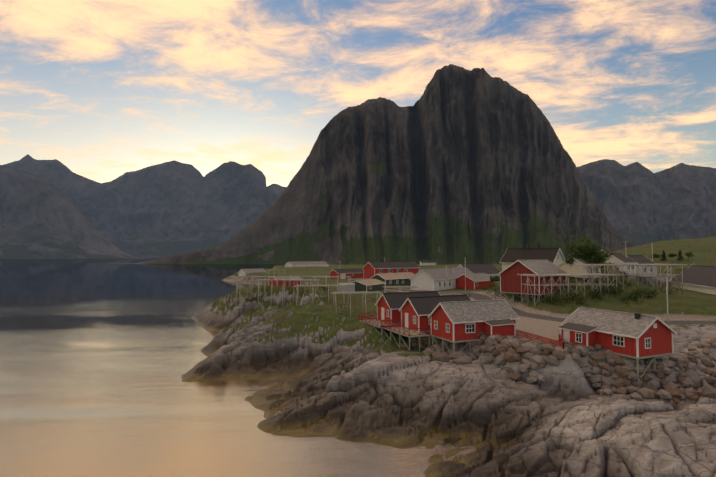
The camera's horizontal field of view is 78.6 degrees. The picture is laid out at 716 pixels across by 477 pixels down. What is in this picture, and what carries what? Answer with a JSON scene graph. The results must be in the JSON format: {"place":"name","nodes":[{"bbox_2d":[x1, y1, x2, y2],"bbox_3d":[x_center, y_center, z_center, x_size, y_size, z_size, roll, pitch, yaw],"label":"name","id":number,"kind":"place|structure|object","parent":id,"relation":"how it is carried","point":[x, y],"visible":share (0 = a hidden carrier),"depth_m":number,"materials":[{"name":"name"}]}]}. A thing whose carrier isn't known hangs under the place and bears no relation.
{"place":"outdoors","nodes":[
{"label":"outdoors","id":0,"kind":"place"},
{"bbox_2d":[0,165,140,258],"bbox_3d":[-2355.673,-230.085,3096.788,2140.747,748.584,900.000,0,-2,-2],"label":"mountain","id":1,"kind":"structure","parent":0,"point":[40,218],"depth_m":2959.62,"materials":[{"name":"grey stone"}]},
{"bbox_2d":[1,154,285,257],"bbox_3d":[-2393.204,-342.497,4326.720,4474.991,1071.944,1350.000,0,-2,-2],"label":"mountain","id":2,"kind":"structure","parent":0,"point":[169,209],"depth_m":4261.06,"materials":[{"name":"grey stone"}]},
{"bbox_2d":[0,258,485,476],"bbox_3d":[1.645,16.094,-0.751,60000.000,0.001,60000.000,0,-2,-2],"label":"water","id":3,"kind":"structure","parent":0,"point":[99,358],"depth_m":52.10,"materials":[{"name":"grey liquid"}]},
{"bbox_2d":[238,268,265,276],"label":"building","id":4,"kind":"structure","parent":0,"point":[243,272],"depth_m":286.54,"materials":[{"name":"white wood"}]},
{"bbox_2d":[329,269,362,278],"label":"house","id":5,"kind":"structure","parent":0,"point":[355,273],"depth_m":192.95,"materials":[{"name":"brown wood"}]},
{"bbox_2d":[0,0,715,186],"label":"sky","id":6,"kind":"structure","parent":0,"point":[105,90],"materials":[{"name":"blue"}]},
{"bbox_2d":[108,64,635,264],"bbox_3d":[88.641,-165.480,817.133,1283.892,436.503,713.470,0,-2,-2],"label":"mountain","id":7,"kind":"structure","parent":0,"point":[455,164],"depth_m":801.14,"materials":[{"name":"grey stone"}]},
{"bbox_2d":[181,236,715,476],"bbox_3d":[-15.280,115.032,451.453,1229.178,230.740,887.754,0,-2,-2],"label":"terrain","id":8,"kind":"structure","parent":0,"point":[356,381],"depth_m":46.69,"materials":[{"name":"grey stone"}]},
{"bbox_2d":[234,279,265,301],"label":"fish rack","id":9,"kind":"object","parent":8,"relation":"on","point":[237,280],"visible":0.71,"depth_m":101.98,"materials":[{"name":"grey wood"}]},
{"bbox_2d":[239,275,292,302],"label":"fish rack","id":10,"kind":"object","parent":8,"relation":"on","point":[278,276],"visible":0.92,"depth_m":101.97,"materials":[{"name":"grey wood"}]},
{"bbox_2d":[255,278,311,301],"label":"fish rack","id":11,"kind":"object","parent":8,"relation":"on","point":[259,280],"visible":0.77,"depth_m":96.92,"materials":[{"name":"grey wood"}]},
{"bbox_2d":[268,276,301,285],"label":"house","id":12,"kind":"structure","parent":8,"relation":"on","point":[281,283],"depth_m":112.18,"materials":[{"name":"red wood"}]},
{"bbox_2d":[245,282,329,301],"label":"shrub patch","id":13,"kind":"object","parent":8,"relation":"on","point":[325,288],"visible":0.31,"depth_m":110.97,"materials":[{"name":"green plant"}]},
{"bbox_2d":[282,279,319,306],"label":"fish rack","id":14,"kind":"object","parent":8,"relation":"on","point":[316,280],"visible":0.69,"depth_m":96.75,"materials":[{"name":"grey wood"}]},
{"bbox_2d":[285,261,328,266],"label":"building","id":15,"kind":"structure","parent":8,"relation":"on","point":[305,263],"depth_m":449.34,"materials":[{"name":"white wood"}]},
{"bbox_2d":[298,275,326,284],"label":"fish rack","id":16,"kind":"object","parent":8,"relation":"on","point":[303,276],"visible":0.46,"depth_m":118.61,"materials":[{"name":"grey wood"}]},
{"bbox_2d":[294,284,346,305],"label":"fish rack","id":17,"kind":"object","parent":8,"relation":"on","point":[313,285],"visible":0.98,"depth_m":89.61,"materials":[{"name":"grey wood"}]},
{"bbox_2d":[312,276,350,291],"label":"fish rack","id":18,"kind":"object","parent":8,"relation":"on","point":[314,277],"visible":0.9,"depth_m":107.09,"materials":[{"name":"grey wood"}]},
{"bbox_2d":[337,283,354,291],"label":"shed","id":19,"kind":"structure","parent":8,"relation":"on","point":[349,287],"depth_m":104.13,"materials":[{"name":"concrete"}]},
{"bbox_2d":[330,291,381,318],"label":"fish rack","id":20,"kind":"object","parent":8,"relation":"on","point":[361,292],"visible":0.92,"depth_m":76.80,"materials":[{"name":"grey wood"}]},
{"bbox_2d":[350,279,385,291],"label":"house","id":21,"kind":"structure","parent":8,"relation":"on","point":[368,285],"depth_m":119.96,"materials":[{"name":"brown wood"}]},
{"bbox_2d":[363,260,419,278],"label":"house","id":22,"kind":"structure","parent":8,"relation":"on","point":[371,269],"depth_m":169.29,"materials":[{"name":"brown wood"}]},
{"bbox_2d":[369,272,414,285],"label":"green house","id":23,"kind":"structure","parent":8,"relation":"on","point":[396,279],"depth_m":139.30,"materials":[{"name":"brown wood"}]},
{"bbox_2d":[382,285,415,292],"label":"fish rack","id":24,"kind":"object","parent":8,"relation":"on","point":[399,286],"visible":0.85,"depth_m":101.34,"materials":[{"name":"grey wood"}]},
{"bbox_2d":[359,291,440,335],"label":"cabin","id":25,"kind":"object","parent":8,"relation":"on","point":[388,305],"visible":0.52,"depth_m":70.73,"materials":[{"name":"red wood"}]},
{"bbox_2d":[381,295,471,350],"bbox_3d":[11.300,12.175,63.946,13.460,7.246,8.470,1,-2,-23],"label":"cabin","id":26,"kind":"object","parent":8,"relation":"on","point":[415,319],"visible":0.67,"depth_m":63.11,"materials":[{"name":"red wood"}]},
{"bbox_2d":[420,261,435,264],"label":"village house","id":27,"kind":"structure","parent":8,"relation":"on","point":[427,262],"depth_m":481.71,"materials":[{"name":"white wood"}]},
{"bbox_2d":[409,267,471,290],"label":"white house","id":28,"kind":"structure","parent":8,"relation":"on","point":[436,279],"depth_m":125.32,"materials":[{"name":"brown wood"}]},
{"bbox_2d":[428,299,519,354],"bbox_3d":[15.710,11.834,57.946,10.536,7.045,7.310,1,-2,-23],"label":"cabin","id":29,"kind":"object","parent":8,"relation":"on","point":[453,322],"visible":0.92,"depth_m":56.15,"materials":[{"name":"red wood"}]},
{"bbox_2d":[456,273,494,288],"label":"red cabin","id":30,"kind":"object","parent":8,"relation":"on","point":[478,281],"visible":0.77,"depth_m":129.55,"materials":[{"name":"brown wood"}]},
{"bbox_2d":[456,263,500,282],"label":"dark roof house","id":31,"kind":"structure","parent":8,"relation":"on","point":[491,269],"depth_m":160.35,"materials":[{"name":"white wood"}]},
{"bbox_2d":[485,284,499,294],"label":"bush","id":32,"kind":"object","parent":8,"relation":"on","point":[493,289],"visible":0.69,"depth_m":104.38,"materials":[{"name":"green plant"}]},
{"bbox_2d":[490,275,499,286],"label":"bush","id":33,"kind":"object","parent":8,"relation":"on","point":[496,278],"visible":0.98,"depth_m":109.66,"materials":[{"name":"green plant"}]},
{"bbox_2d":[488,287,506,298],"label":"bush","id":34,"kind":"object","parent":8,"relation":"on","point":[496,294],"visible":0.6,"depth_m":99.02,"materials":[{"name":"green plant"}]},
{"bbox_2d":[500,292,519,301],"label":"bush","id":35,"kind":"object","parent":8,"relation":"on","point":[508,294],"visible":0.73,"depth_m":91.69,"materials":[{"name":"green plant"}]},
{"bbox_2d":[497,259,565,303],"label":"barn","id":36,"kind":"structure","parent":8,"relation":"on","point":[510,280],"depth_m":90.06,"materials":[{"name":"red wood"}]},
{"bbox_2d":[499,243,564,270],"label":"cream house","id":37,"kind":"structure","parent":8,"relation":"on","point":[555,256],"depth_m":117.63,"materials":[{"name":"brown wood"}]},
{"bbox_2d":[516,330,564,353],"bbox_3d":[22.838,12.383,52.224,3.254,1.761,8.663,1,-2,-14],"label":"fence","id":38,"kind":"object","parent":8,"relation":"on","point":[560,339],"visible":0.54,"depth_m":51.73,"materials":[{"name":"red paint"}]},
{"bbox_2d":[543,294,564,303],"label":"bush","id":39,"kind":"object","parent":8,"relation":"on","point":[553,301],"visible":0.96,"depth_m":82.24,"materials":[{"name":"green plant"}]},
{"bbox_2d":[429,261,686,304],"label":"shrub patch","id":40,"kind":"object","parent":8,"relation":"on","point":[580,301],"visible":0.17,"depth_m":85.47,"materials":[{"name":"green plant"}]},
{"bbox_2d":[517,273,621,305],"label":"fish drying rack","id":41,"kind":"object","parent":8,"relation":"on","point":[568,284],"visible":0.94,"depth_m":85.34,"materials":[{"name":"grey wood"}]},
{"bbox_2d":[564,252,585,277],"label":"tree","id":42,"kind":"object","parent":8,"relation":"on","point":[570,258],"visible":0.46,"depth_m":95.29,"materials":[{"name":"green plant"}]},
{"bbox_2d":[562,290,588,302],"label":"bush","id":43,"kind":"object","parent":8,"relation":"on","point":[567,299],"visible":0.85,"depth_m":82.62,"materials":[{"name":"green plant"}]},
{"bbox_2d":[557,257,600,277],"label":"village house","id":44,"kind":"structure","parent":8,"relation":"on","point":[568,268],"depth_m":94.32,"materials":[{"name":"beige wood"}]},
{"bbox_2d":[561,230,601,258],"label":"tree","id":45,"kind":"object","parent":8,"relation":"on","point":[578,246],"visible":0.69,"depth_m":95.67,"materials":[{"name":"green plant"}]},
{"bbox_2d":[584,256,604,267],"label":"tree","id":46,"kind":"object","parent":8,"relation":"on","point":[588,260],"visible":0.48,"depth_m":93.58,"materials":[{"name":"green plant"}]},
{"bbox_2d":[577,240,612,261],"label":"tree","id":47,"kind":"object","parent":8,"relation":"on","point":[593,246],"visible":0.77,"depth_m":94.06,"materials":[{"name":"green plant"}]},
{"bbox_2d":[587,288,604,299],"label":"bush","id":48,"kind":"object","parent":8,"relation":"on","point":[595,293],"visible":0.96,"depth_m":83.19,"materials":[{"name":"green plant"}]},
{"bbox_2d":[588,247,614,263],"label":"tree","id":49,"kind":"object","parent":8,"relation":"on","point":[599,252],"visible":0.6,"depth_m":93.95,"materials":[{"name":"green plant"}]},
{"bbox_2d":[597,284,623,295],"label":"bush","id":50,"kind":"object","parent":8,"relation":"on","point":[614,288],"visible":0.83,"depth_m":84.19,"materials":[{"name":"green plant"}]},
{"bbox_2d":[557,307,676,382],"bbox_3d":[29.369,11.892,50.685,7.901,7.176,9.708,1,-3,-23],"label":"cabin","id":51,"kind":"object","parent":8,"relation":"on","point":[636,336],"visible":0.98,"depth_m":47.91,"materials":[{"name":"red wood"}]},
{"bbox_2d":[605,253,637,273],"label":"village house","id":52,"kind":"structure","parent":8,"relation":"on","point":[619,258],"depth_m":106.19,"materials":[{"name":"white wood"}]},
{"bbox_2d":[571,264,687,294],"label":"fish drying rack","id":53,"kind":"object","parent":8,"relation":"on","point":[622,265],"visible":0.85,"depth_m":87.96,"materials":[{"name":"grey wood"}]},
{"bbox_2d":[615,291,644,303],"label":"bush","id":54,"kind":"object","parent":8,"relation":"on","point":[633,297],"visible":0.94,"depth_m":80.60,"materials":[{"name":"green plant"}]},
{"bbox_2d":[626,255,656,276],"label":"village house","id":55,"kind":"structure","parent":8,"relation":"on","point":[640,259],"depth_m":109.58,"materials":[{"name":"white wood"}]},
{"bbox_2d":[632,287,659,297],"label":"bush","id":56,"kind":"object","parent":8,"relation":"on","point":[649,293],"visible":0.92,"depth_m":81.81,"materials":[{"name":"green plant"}]},
{"bbox_2d":[651,253,661,257],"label":"bush","id":57,"kind":"object","parent":8,"relation":"on","point":[656,255],"visible":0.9,"depth_m":264.24,"materials":[{"name":"green plant"}]},
{"bbox_2d":[662,278,671,325],"bbox_3d":[43.246,9.269,61.144,1.400,7.505,0.220,0,-2,-2],"label":"utility pole","id":58,"kind":"object","parent":8,"relation":"on","point":[666,280],"visible":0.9,"depth_m":61.11,"materials":[{"name":"grey wood"}]},
{"bbox_2d":[678,250,683,260],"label":"tree","id":59,"kind":"object","parent":8,"relation":"on","point":[680,255],"visible":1,"depth_m":258.66,"materials":[{"name":"green plant"}]},
{"bbox_2d":[685,251,695,260],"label":"tree","id":60,"kind":"object","parent":8,"relation":"on","point":[688,254],"visible":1,"depth_m":253.75,"materials":[{"name":"green plant"}]},
{"bbox_2d":[670,265,715,294],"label":"house","id":61,"kind":"structure","parent":8,"relation":"on","point":[698,278],"depth_m":96.43,"materials":[{"name":"white wood"}]},
{"bbox_2d":[577,159,715,245],"bbox_3d":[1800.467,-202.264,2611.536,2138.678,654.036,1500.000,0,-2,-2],"label":"mountain","id":62,"kind":"structure","parent":0,"point":[638,203],"depth_m":2512.12,"materials":[{"name":"grey stone"}]}
]}

